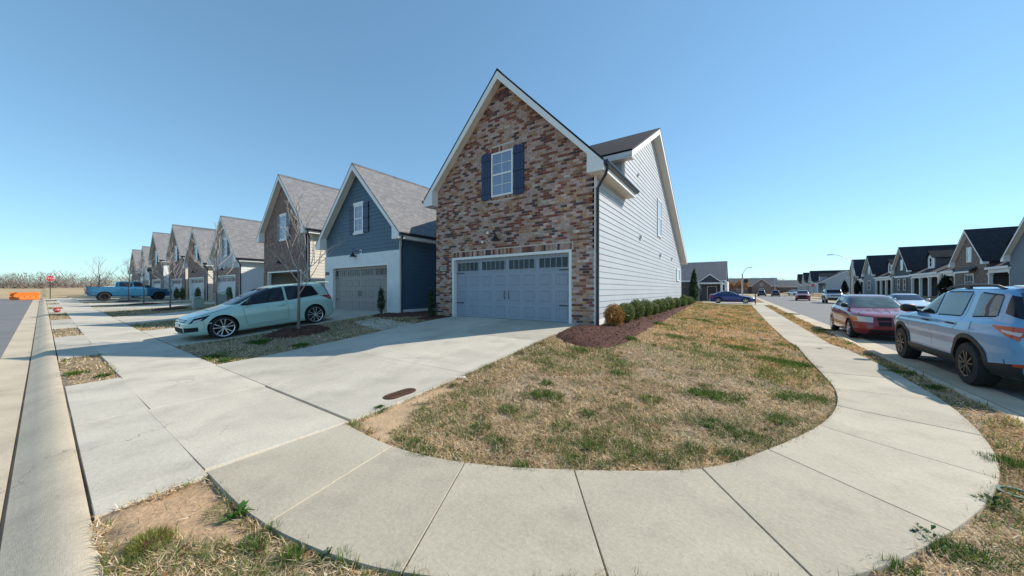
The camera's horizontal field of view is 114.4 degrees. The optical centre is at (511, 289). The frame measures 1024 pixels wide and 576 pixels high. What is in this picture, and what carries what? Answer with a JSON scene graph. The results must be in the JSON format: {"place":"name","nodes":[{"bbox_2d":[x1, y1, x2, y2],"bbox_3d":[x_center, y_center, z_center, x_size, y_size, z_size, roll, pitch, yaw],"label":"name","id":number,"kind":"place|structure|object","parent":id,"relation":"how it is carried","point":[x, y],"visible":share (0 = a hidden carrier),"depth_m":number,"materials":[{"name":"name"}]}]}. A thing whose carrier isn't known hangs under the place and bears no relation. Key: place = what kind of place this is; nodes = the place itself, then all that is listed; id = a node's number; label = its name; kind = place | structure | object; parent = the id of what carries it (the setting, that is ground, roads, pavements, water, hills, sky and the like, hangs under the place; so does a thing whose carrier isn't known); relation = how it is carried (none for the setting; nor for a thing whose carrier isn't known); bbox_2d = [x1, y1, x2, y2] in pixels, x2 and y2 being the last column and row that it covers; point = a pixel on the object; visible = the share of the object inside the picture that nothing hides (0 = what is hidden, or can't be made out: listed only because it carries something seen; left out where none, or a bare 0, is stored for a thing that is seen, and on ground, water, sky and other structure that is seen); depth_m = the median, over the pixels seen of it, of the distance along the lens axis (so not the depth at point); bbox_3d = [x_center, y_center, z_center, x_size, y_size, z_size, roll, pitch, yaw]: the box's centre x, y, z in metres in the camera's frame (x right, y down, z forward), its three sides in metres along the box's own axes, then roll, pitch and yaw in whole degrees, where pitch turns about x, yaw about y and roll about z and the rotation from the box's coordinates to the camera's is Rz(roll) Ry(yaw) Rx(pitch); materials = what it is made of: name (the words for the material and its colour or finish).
{"place":"outdoors","nodes":[
{"label":"outdoors","id":0,"kind":"place"},
{"bbox_2d":[74,296,150,299],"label":"driveway","id":1,"kind":"structure","parent":0,"point":[111,298],"depth_m":38.70,"materials":[{"name":"concrete"}]},
{"bbox_2d":[80,298,179,302],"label":"driveway","id":2,"kind":"structure","parent":0,"point":[96,301],"depth_m":33.73,"materials":[{"name":"concrete"}]},
{"bbox_2d":[84,281,171,300],"bbox_3d":[-39.506,0.085,34.165,2.308,1.950,5.906,0,0,34],"label":"pickup truck","id":3,"kind":"object","parent":2,"relation":"on","point":[119,288],"visible":0.92,"depth_m":33.30,"materials":[{"name":"blue paint"}]},
{"bbox_2d":[86,300,191,305],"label":"driveway","id":4,"kind":"structure","parent":0,"point":[102,304],"depth_m":29.05,"materials":[{"name":"concrete"}]},
{"bbox_2d":[94,301,214,311],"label":"driveway","id":5,"kind":"structure","parent":0,"point":[107,309],"depth_m":23.87,"materials":[{"name":"concrete"}]},
{"bbox_2d":[112,310,198,324],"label":"driveway","id":6,"kind":"structure","parent":0,"point":[149,318],"depth_m":16.53,"materials":[{"name":"concrete"}]},
{"bbox_2d":[54,298,347,471],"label":"pavement","id":7,"kind":"structure","parent":0,"point":[208,416],"depth_m":4.74,"materials":[{"name":"concrete"}]},
{"bbox_2d":[141,309,390,346],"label":"driveway","id":8,"kind":"structure","parent":0,"point":[172,337],"depth_m":11.62,"materials":[{"name":"concrete"}]},
{"bbox_2d":[174,281,333,337],"bbox_3d":[-8.958,0.601,11.862,2.090,1.561,4.457,0,5,34],"label":"hatchback","id":9,"kind":"object","parent":8,"relation":"on","point":[269,305],"visible":0.98,"depth_m":11.18,"materials":[{"name":"green paint"}]},
{"bbox_2d":[354,318,410,330],"bbox_3d":[-4.704,1.262,11.767,3.172,0.310,1.170,0,0,44],"label":"gravel patch","id":10,"kind":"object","parent":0,"point":[372,322],"depth_m":11.56,"materials":[{"name":"grey gravel"}]},
{"bbox_2d":[216,316,579,422],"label":"driveway","id":11,"kind":"structure","parent":0,"point":[351,379],"depth_m":6.73,"materials":[{"name":"concrete"}]},
{"bbox_2d":[383,388,415,399],"bbox_3d":[-1.643,1.521,4.840,0.248,0.054,0.495,0,0,42],"label":"utility cover","id":12,"kind":"object","parent":11,"relation":"on","point":[399,393],"visible":1,"depth_m":4.81,"materials":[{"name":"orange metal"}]},
{"bbox_2d":[0,285,1023,575],"bbox_3d":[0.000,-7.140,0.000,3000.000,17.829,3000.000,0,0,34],"label":"ground","id":13,"kind":"structure","parent":0,"point":[190,515],"depth_m":4.06,"materials":[{"name":"brown plant"}]},
{"bbox_2d":[45,273,54,298],"bbox_3d":[-51.505,-0.295,36.794,1.030,3.239,0.610,0,0,34],"label":"stop sign","id":14,"kind":"object","parent":13,"relation":"on","point":[50,278],"visible":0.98,"depth_m":36.54,"materials":[{"name":"red metal"}]},
{"bbox_2d":[50,319,76,328],"bbox_3d":[-19.684,1.541,14.458,5.225,0.242,0.602,0,0,35],"label":"driveway apron","id":15,"kind":"object","parent":13,"relation":"on","point":[62,323],"visible":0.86,"depth_m":14.09,"materials":[{"name":"concrete"}]},
{"bbox_2d":[54,335,98,361],"bbox_3d":[-12.524,1.637,9.427,5.325,0.234,0.602,0,0,35],"label":"driveway apron","id":16,"kind":"object","parent":13,"relation":"on","point":[74,346],"visible":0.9,"depth_m":9.03,"materials":[{"name":"concrete"}]},
{"bbox_2d":[80,257,126,286],"bbox_3d":[-44.162,-1.279,35.634,3.741,4.889,2.285,0,0,8],"label":"bare tree","id":17,"kind":"object","parent":13,"relation":"on","point":[97,277],"visible":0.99,"depth_m":35.71,"materials":[{"name":"brown plant"}]},
{"bbox_2d":[116,300,140,301],"bbox_3d":[-36.556,1.093,31.421,2.108,0.260,2.040,0,0,34],"label":"mulch ring","id":18,"kind":"object","parent":13,"relation":"on","point":[129,301],"visible":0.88,"depth_m":31.18,"materials":[{"name":"brown soil"}]},
{"bbox_2d":[109,256,142,300],"bbox_3d":[-36.451,-1.038,31.382,1.598,4.384,1.826,0,0,0],"label":"bare tree","id":19,"kind":"object","parent":18,"relation":"on","point":[129,272],"visible":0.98,"depth_m":31.43,"materials":[{"name":"brown plant"}]},
{"bbox_2d":[129,249,140,281],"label":"house","id":20,"kind":"structure","parent":13,"relation":"on","point":[135,257],"depth_m":51.09,"materials":[{"name":"grey brick"}]},
{"bbox_2d":[65,377,207,520],"bbox_3d":[-4.989,1.663,4.132,5.443,0.182,0.602,0,0,35],"label":"driveway apron","id":21,"kind":"object","parent":13,"relation":"on","point":[129,446],"visible":0.88,"depth_m":3.28,"materials":[{"name":"concrete"}]},
{"bbox_2d":[126,302,159,305],"bbox_3d":[-29.936,1.156,26.813,2.040,0.284,2.120,0,0,34],"label":"mulch ring","id":22,"kind":"object","parent":13,"relation":"on","point":[134,304],"visible":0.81,"depth_m":26.36,"materials":[{"name":"brown soil"}]},
{"bbox_2d":[130,250,159,302],"bbox_3d":[-29.874,-1.046,26.879,1.686,4.518,1.484,0,0,34],"label":"bare tree","id":23,"kind":"object","parent":22,"relation":"on","point":[143,282],"visible":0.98,"depth_m":26.77,"materials":[{"name":"brown plant"}]},
{"bbox_2d":[138,246,150,284],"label":"house","id":24,"kind":"structure","parent":13,"relation":"on","point":[146,253],"depth_m":46.71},
{"bbox_2d":[120,523,178,558],"bbox_3d":[-2.279,1.559,2.079,0.381,0.123,0.263,0,0,34],"label":"grass tuft","id":25,"kind":"object","parent":13,"relation":"on","point":[153,535],"visible":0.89,"depth_m":2.09,"materials":[{"name":"green plant"}]},
{"bbox_2d":[147,232,169,297],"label":"house","id":26,"kind":"structure","parent":13,"relation":"on","point":[159,241],"depth_m":42.48,"materials":[{"name":"grey brick"}]},
{"bbox_2d":[151,306,189,310],"bbox_3d":[-22.074,1.236,21.259,1.990,0.309,2.040,0,0,34],"label":"mulch ring","id":27,"kind":"object","parent":13,"relation":"on","point":[169,309],"visible":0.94,"depth_m":20.83,"materials":[{"name":"brown soil"}]},
{"bbox_2d":[151,241,187,307],"bbox_3d":[-21.969,-0.962,20.989,1.766,4.496,1.864,0,0,-33],"label":"bare tree","id":28,"kind":"object","parent":27,"relation":"on","point":[163,280],"visible":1,"depth_m":21.25,"materials":[{"name":"brown plant"}]},
{"bbox_2d":[173,288,179,299],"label":"shrub","id":29,"kind":"object","parent":13,"relation":"on","point":[176,293],"visible":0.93,"depth_m":35.03,"materials":[{"name":"green plant"}]},
{"bbox_2d":[179,287,185,299],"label":"shrub","id":30,"kind":"object","parent":13,"relation":"on","point":[182,293],"visible":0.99,"depth_m":33.68,"materials":[{"name":"green plant"}]},
{"bbox_2d":[165,224,215,299],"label":"house","id":31,"kind":"structure","parent":13,"relation":"on","point":[179,236],"depth_m":36.78,"materials":[{"name":"grey brick"}]},
{"bbox_2d":[173,279,181,298],"bbox_3d":[-37.577,-0.081,37.158,4.820,2.155,0.068,0,0,34],"label":"garage door","id":32,"kind":"structure","parent":31,"relation":"in","point":[177,284],"depth_m":37.29,"materials":[{"name":"white metal"}]},
{"bbox_2d":[194,287,200,297],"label":"shrub","id":33,"kind":"object","parent":13,"relation":"on","point":[197,293],"visible":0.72,"depth_m":30.57,"materials":[{"name":"green plant"}]},
{"bbox_2d":[192,296,204,307],"bbox_3d":[-20.860,0.797,21.925,0.600,0.790,0.540,0,0,34],"label":"utility box","id":34,"kind":"object","parent":13,"relation":"on","point":[197,302],"visible":0.95,"depth_m":21.74,"materials":[{"name":"green"}]},
{"bbox_2d":[182,228,215,300],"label":"house","id":35,"kind":"structure","parent":13,"relation":"on","point":[201,279],"depth_m":32.32,"materials":[{"name":"grey brick"}]},
{"bbox_2d":[191,278,202,297],"bbox_3d":[-31.059,-0.073,32.694,4.820,2.155,0.068,0,0,34],"label":"garage door","id":36,"kind":"structure","parent":35,"relation":"in","point":[198,282],"depth_m":32.83,"materials":[{"name":"white metal"}]},
{"bbox_2d":[215,291,227,305],"bbox_3d":[-19.718,0.612,22.354,0.600,1.040,0.540,0,0,34],"label":"utility box","id":37,"kind":"object","parent":13,"relation":"on","point":[222,298],"visible":0.62,"depth_m":22.20,"materials":[{"name":"green"}]},
{"bbox_2d":[225,287,232,298],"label":"shrub","id":38,"kind":"object","parent":13,"relation":"on","point":[229,293],"visible":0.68,"depth_m":25.77,"materials":[{"name":"green plant"}]},
{"bbox_2d":[207,215,263,300],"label":"house","id":39,"kind":"structure","parent":13,"relation":"on","point":[245,274],"depth_m":27.21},
{"bbox_2d":[223,237,227,256],"bbox_3d":[-24.112,-3.590,27.795,0.880,1.600,0.100,0,0,34],"label":"window","id":40,"kind":"structure","parent":39,"relation":"in","point":[225,239],"depth_m":27.78,"materials":[{"name":"white glass"}]},
{"bbox_2d":[218,276,234,297],"bbox_3d":[-24.047,-0.073,27.890,4.820,2.155,0.068,0,0,34],"label":"garage door","id":41,"kind":"structure","parent":39,"relation":"in","point":[228,281],"depth_m":27.97,"materials":[{"name":"white metal"}]},
{"bbox_2d":[219,499,254,521],"bbox_3d":[-1.926,1.561,2.334,0.193,0.076,0.138,0,0,-13],"label":"weed","id":42,"kind":"object","parent":13,"relation":"on","point":[242,504],"visible":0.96,"depth_m":2.35,"materials":[{"name":"green plant"}]},
{"bbox_2d":[262,324,330,338],"bbox_3d":[-7.025,1.367,10.829,2.028,0.359,2.000,0,0,34],"label":"mulch ring","id":43,"kind":"object","parent":13,"relation":"on","point":[303,330],"visible":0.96,"depth_m":10.43,"materials":[{"name":"brown wood"}]},
{"bbox_2d":[269,194,344,328],"bbox_3d":[-6.662,-0.890,11.097,1.946,4.610,1.926,0,0,-3],"label":"bare tree","id":44,"kind":"object","parent":43,"relation":"on","point":[299,284],"visible":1,"depth_m":10.81,"materials":[{"name":"brown plant"}]},
{"bbox_2d":[256,174,339,286],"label":"house","id":45,"kind":"structure","parent":13,"relation":"on","point":[320,198],"depth_m":21.30,"materials":[{"name":"grey"}]},
{"bbox_2d":[279,213,286,241],"bbox_3d":[-14.782,-4.050,21.331,1.000,1.760,0.100,0,0,34],"label":"window","id":46,"kind":"structure","parent":45,"relation":"in","point":[282,216],"depth_m":21.33,"materials":[{"name":"white glass"}]},
{"bbox_2d":[312,546,337,564],"bbox_3d":[-1.111,1.575,1.988,0.130,0.050,0.148,0,0,-14],"label":"weed","id":47,"kind":"object","parent":13,"relation":"on","point":[325,555],"visible":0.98,"depth_m":1.96,"materials":[{"name":"green plant"}]},
{"bbox_2d":[314,163,436,312],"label":"house","id":48,"kind":"structure","parent":13,"relation":"on","point":[382,225],"depth_m":16.18,"materials":[{"name":"blue paint"}]},
{"bbox_2d":[353,201,363,234],"bbox_3d":[-7.682,-3.590,16.541,0.880,1.600,0.100,0,0,34],"label":"window","id":49,"kind":"structure","parent":48,"relation":"in","point":[358,207],"depth_m":16.53,"materials":[{"name":"white glass"}]},
{"bbox_2d":[336,265,386,310],"bbox_3d":[-7.630,-0.072,16.617,4.820,2.155,0.115,0,0,34],"label":"garage door","id":50,"kind":"structure","parent":48,"relation":"in","point":[357,288],"depth_m":16.60,"materials":[{"name":"grey metal"}]},
{"bbox_2d":[0,269,786,288],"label":"wood","id":51,"kind":"object","parent":13,"relation":"on","point":[18,283],"visible":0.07,"depth_m":129.21,"materials":[{"name":"brown plant"}]},
{"bbox_2d":[372,310,436,317],"bbox_3d":[-3.880,1.064,14.755,3.062,0.243,4.200,0,0,34],"label":"mulch bed","id":52,"kind":"object","parent":13,"relation":"on","point":[412,314],"visible":0.52,"depth_m":13.64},
{"bbox_2d":[377,288,385,313],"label":"upright evergreen","id":53,"kind":"object","parent":52,"relation":"on","point":[380,304],"visible":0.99,"depth_m":14.47,"materials":[{"name":"green plant"}]},
{"bbox_2d":[414,315,452,320],"bbox_3d":[-2.986,1.062,12.602,1.170,0.225,1.260,0,0,34],"label":"mulch bed","id":54,"kind":"object","parent":13,"relation":"on","point":[426,318],"visible":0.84,"depth_m":12.45,"materials":[{"name":"brown soil"}]},
{"bbox_2d":[428,285,435,316],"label":"upright evergreen","id":55,"kind":"object","parent":54,"relation":"on","point":[431,302],"visible":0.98,"depth_m":12.41,"materials":[{"name":"green plant"}]},
{"bbox_2d":[0,296,1023,575],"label":"kerb","id":56,"kind":"structure","parent":13,"relation":"on","point":[44,520],"depth_m":3.37,"materials":[{"name":"concrete"}]},
{"bbox_2d":[422,68,686,325],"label":"house","id":57,"kind":"structure","parent":13,"relation":"on","point":[543,214],"depth_m":11.47,"materials":[{"name":"brick"}]},
{"bbox_2d":[491,148,512,197],"bbox_3d":[-0.337,-4.040,11.452,0.920,1.540,0.075,0,0,34],"label":"window","id":58,"kind":"structure","parent":57,"relation":"in","point":[502,161],"depth_m":11.44,"materials":[{"name":"white glass"}]},
{"bbox_2d":[457,253,568,321],"bbox_3d":[-0.176,-0.072,11.511,4.820,2.155,0.115,0,0,34],"label":"garage door","id":59,"kind":"structure","parent":57,"relation":"in","point":[532,287],"depth_m":11.29,"materials":[{"name":"metal"}]},
{"bbox_2d":[657,198,661,237],"bbox_3d":[7.771,-3.775,17.404,0.075,1.950,1.000,0,0,34],"label":"window","id":60,"kind":"structure","parent":57,"relation":"in","point":[659,203],"depth_m":17.36,"materials":[{"name":"white glass"}]},
{"bbox_2d":[555,302,693,348],"bbox_3d":[8.453,1.159,17.668,2.160,0.391,25.110,0,0,34],"label":"mulch bed","id":61,"kind":"object","parent":13,"relation":"on","point":[605,335],"visible":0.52,"depth_m":8.58,"materials":[{"name":"brown wood"}]},
{"bbox_2d":[603,303,624,325],"bbox_3d":[2.981,0.720,9.599,0.640,0.717,0.642,0,0,34],"label":"shrub","id":62,"kind":"object","parent":61,"relation":"on","point":[615,312],"visible":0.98,"depth_m":9.48,"materials":[{"name":"orange plant"}]},
{"bbox_2d":[618,302,634,321],"bbox_3d":[3.624,0.726,10.594,0.618,0.691,0.622,0,0,34],"label":"shrub","id":63,"kind":"object","parent":61,"relation":"on","point":[626,307],"visible":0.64,"depth_m":10.45,"materials":[{"name":"green plant"}]},
{"bbox_2d":[628,298,643,318],"bbox_3d":[4.406,0.687,11.680,0.618,0.793,0.613,0,0,34],"label":"shrub","id":64,"kind":"object","parent":61,"relation":"on","point":[638,310],"visible":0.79,"depth_m":11.53,"materials":[{"name":"green plant"}]},
{"bbox_2d":[639,299,653,315],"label":"shrub","id":65,"kind":"object","parent":61,"relation":"on","point":[646,303],"visible":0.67,"depth_m":12.73,"materials":[{"name":"green plant"}]},
{"bbox_2d":[644,301,659,314],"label":"shrub","id":66,"kind":"object","parent":61,"relation":"on","point":[655,310],"visible":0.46,"depth_m":13.70,"materials":[{"name":"green plant"}]},
{"bbox_2d":[653,299,666,312],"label":"shrub","id":67,"kind":"object","parent":61,"relation":"on","point":[660,302],"visible":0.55,"depth_m":14.72,"materials":[{"name":"green plant"}]},
{"bbox_2d":[661,298,669,310],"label":"shrub","id":68,"kind":"object","parent":61,"relation":"on","point":[667,303],"visible":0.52,"depth_m":15.84,"materials":[{"name":"green plant"}]},
{"bbox_2d":[666,296,675,309],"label":"shrub","id":69,"kind":"object","parent":61,"relation":"on","point":[672,302],"visible":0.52,"depth_m":17.16,"materials":[{"name":"green plant"}]},
{"bbox_2d":[689,268,698,302],"bbox_3d":[15.227,-0.423,27.661,0.849,3.086,0.920,0,0,34],"label":"columnar evergreen","id":70,"kind":"object","parent":61,"relation":"on","point":[694,293],"visible":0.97,"depth_m":27.49,"materials":[{"name":"green plant"}]},
{"bbox_2d":[682,285,701,301],"bbox_3d":[15.967,0.537,29.062,0.030,1.794,10.031,0,0,37],"label":"metal fence","id":71,"kind":"object","parent":13,"relation":"on","point":[686,290],"visible":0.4,"depth_m":27.14,"materials":[{"name":"black metal"}]},
{"bbox_2d":[681,261,728,299],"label":"house","id":72,"kind":"structure","parent":13,"relation":"on","point":[712,277],"depth_m":52.98,"materials":[{"name":"beige"}]},
{"bbox_2d":[707,286,716,299],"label":"door","id":73,"kind":"structure","parent":72,"relation":"in","point":[710,289],"depth_m":51.36,"materials":[{"name":"black glass"}]},
{"bbox_2d":[707,302,768,304],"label":"alley","id":74,"kind":"structure","parent":13,"relation":"on","point":[742,303],"depth_m":38.41,"materials":[{"name":"concrete"}]},
{"bbox_2d":[709,291,754,303],"bbox_3d":[26.365,0.850,39.636,4.659,1.440,1.848,0,0,34],"label":"sedan","id":75,"kind":"object","parent":74,"relation":"on","point":[725,296],"visible":0.98,"depth_m":39.09,"materials":[{"name":"blue paint"}]},
{"bbox_2d":[734,279,751,289],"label":"tree","id":76,"kind":"object","parent":13,"relation":"on","point":[740,284],"visible":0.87,"depth_m":132.22,"materials":[{"name":"brown plant"}]},
{"bbox_2d":[741,267,751,295],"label":"street lamp","id":77,"kind":"object","parent":13,"relation":"on","point":[745,280],"visible":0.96,"depth_m":50.98,"materials":[{"name":"grey metal"}]},
{"bbox_2d":[728,278,777,293],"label":"house","id":78,"kind":"structure","parent":13,"relation":"on","point":[768,285],"depth_m":138.09,"materials":[{"name":"brown brick"}]},
{"bbox_2d":[777,280,797,292],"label":"house","id":79,"kind":"structure","parent":13,"relation":"on","point":[783,286],"depth_m":138.27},
{"bbox_2d":[796,274,802,289],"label":"cottage","id":80,"kind":"structure","parent":13,"relation":"on","point":[799,282],"depth_m":123.71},
{"bbox_2d":[802,272,809,291],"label":"cottage","id":81,"kind":"structure","parent":13,"relation":"on","point":[805,277],"depth_m":112.92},
{"bbox_2d":[808,270,849,292],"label":"cottage","id":82,"kind":"structure","parent":13,"relation":"on","point":[827,279],"depth_m":96.56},
{"bbox_2d":[827,254,853,293],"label":"street lamp","id":83,"kind":"object","parent":13,"relation":"on","point":[852,280],"visible":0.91,"depth_m":42.90,"materials":[{"name":"grey metal"}]},
{"bbox_2d":[841,281,848,293],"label":"conifer","id":84,"kind":"object","parent":13,"relation":"on","point":[844,288],"visible":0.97,"depth_m":65.75,"materials":[{"name":"green plant"}]},
{"bbox_2d":[847,259,864,293],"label":"cottage","id":85,"kind":"structure","parent":13,"relation":"on","point":[858,265],"depth_m":64.18,"materials":[{"name":"beige"}]},
{"bbox_2d":[854,280,861,293],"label":"conifer","id":86,"kind":"object","parent":13,"relation":"on","point":[857,287],"visible":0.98,"depth_m":58.84,"materials":[{"name":"green plant"}]},
{"bbox_2d":[861,254,895,294],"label":"cottage","id":87,"kind":"structure","parent":13,"relation":"on","point":[878,277],"depth_m":55.74,"materials":[{"name":"stone"}]},
{"bbox_2d":[890,244,956,296],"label":"cottage","id":88,"kind":"structure","parent":13,"relation":"on","point":[916,269],"depth_m":43.82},
{"bbox_2d":[934,274,954,295],"bbox_3d":[44.534,-0.359,33.928,1.375,2.552,1.371,0,0,34],"label":"conifer","id":89,"kind":"object","parent":13,"relation":"on","point":[946,282],"visible":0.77,"depth_m":33.84,"materials":[{"name":"green plant"}]},
{"bbox_2d":[940,226,1017,288],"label":"cottage","id":90,"kind":"structure","parent":13,"relation":"on","point":[976,256],"depth_m":31.61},
{"bbox_2d":[966,247,971,262],"bbox_3d":[45.499,-3.500,32.834,0.075,1.500,0.840,0,0,34],"label":"window","id":91,"kind":"structure","parent":90,"relation":"in","point":[968,250],"depth_m":32.84,"materials":[{"name":"white glass"}]},
{"bbox_2d":[964,273,973,287],"bbox_3d":[45.499,-0.800,32.834,0.075,1.700,1.500,0,0,34],"label":"window","id":92,"kind":"structure","parent":90,"relation":"in","point":[968,278],"depth_m":32.80,"materials":[{"name":"white glass"}]},
{"bbox_2d":[995,485,1023,501],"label":"valve box","id":93,"kind":"object","parent":13,"relation":"on","point":[999,489],"visible":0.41,"depth_m":2.59,"materials":[{"name":"green"}]},
{"bbox_2d":[1000,217,1023,285],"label":"cottage","id":94,"kind":"structure","parent":13,"relation":"on","point":[1013,255],"depth_m":27.20,"materials":[{"name":"wood"}]},
{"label":"mulch ring","id":95,"kind":"structure","parent":13,"relation":"on","visible":0},
{"bbox_2d":[187,221,238,305],"bbox_3d":[-14.032,-0.942,15.721,2.194,4.614,1.629,0,0,72],"label":"bare tree","id":96,"kind":"object","parent":95,"relation":"on","point":[216,285],"visible":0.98,"depth_m":15.62,"materials":[{"name":"brown plant"}]},
{"bbox_2d":[0,295,1023,400],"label":"road","id":97,"kind":"structure","parent":0,"point":[12,313],"depth_m":15.55,"materials":[{"name":"grey asphalt"}]},
{"bbox_2d":[9,292,39,299],"bbox_3d":[-53.824,0.643,36.444,0.560,0.870,1.900,0,0,34],"label":"traffic barrier","id":98,"kind":"object","parent":97,"relation":"on","point":[24,295],"visible":1,"depth_m":36.34,"materials":[{"name":"orange plastic"}]},
{"bbox_2d":[771,290,779,296],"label":"crossover","id":99,"kind":"object","parent":97,"relation":"on","point":[775,292],"visible":1,"depth_m":83.80,"materials":[{"name":"black paint"}]},
{"bbox_2d":[795,290,810,300],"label":"crossover","id":100,"kind":"object","parent":97,"relation":"on","point":[802,294],"visible":0.99,"depth_m":52.52,"materials":[{"name":"red paint"}]},
{"bbox_2d":[821,289,844,302],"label":"off road car","id":101,"kind":"object","parent":97,"relation":"on","point":[831,294],"visible":0.76,"depth_m":42.13,"materials":[{"name":"grey paint"}]},
{"bbox_2d":[830,294,907,337],"bbox_3d":[13.637,0.943,12.547,1.879,1.525,4.382,0,0,34],"label":"hatchback","id":102,"kind":"object","parent":97,"relation":"on","point":[854,315],"visible":0.81,"depth_m":11.82,"materials":[{"name":"red paint"}]},
{"bbox_2d":[888,294,930,311],"bbox_3d":[28.366,0.980,23.718,1.848,1.440,4.659,0,0,34],"label":"sedan","id":103,"kind":"object","parent":97,"relation":"on","point":[919,302],"visible":0.37,"depth_m":23.06,"materials":[{"name":"blue paint"}]},
{"bbox_2d":[893,284,1023,386],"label":"suv","id":104,"kind":"object","parent":97,"relation":"on","point":[974,334],"visible":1,"depth_m":5.89,"materials":[{"name":"blue paint"}]},
{"bbox_2d":[0,0,1023,284],"label":"sky","id":105,"kind":"structure","parent":0,"point":[795,133],"materials":[{"name":"blue"}]},
{"bbox_2d":[206,305,999,575],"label":"pavement","id":106,"kind":"structure","parent":0,"point":[885,461],"depth_m":2.45,"materials":[{"name":"concrete"}]},
{"bbox_2d":[910,522,976,557],"bbox_3d":[2.658,1.548,2.091,0.354,0.098,0.308,0,0,34],"label":"weed","id":107,"kind":"object","parent":106,"relation":"on","point":[934,535],"visible":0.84,"depth_m":2.07,"materials":[{"name":"green plant"}]},
{"bbox_2d":[970,492,1021,514],"bbox_3d":[3.542,1.562,2.450,0.258,0.074,0.274,0,0,12],"label":"weed","id":108,"kind":"object","parent":106,"relation":"on","point":[993,498],"visible":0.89,"depth_m":2.42,"materials":[{"name":"green plant"}]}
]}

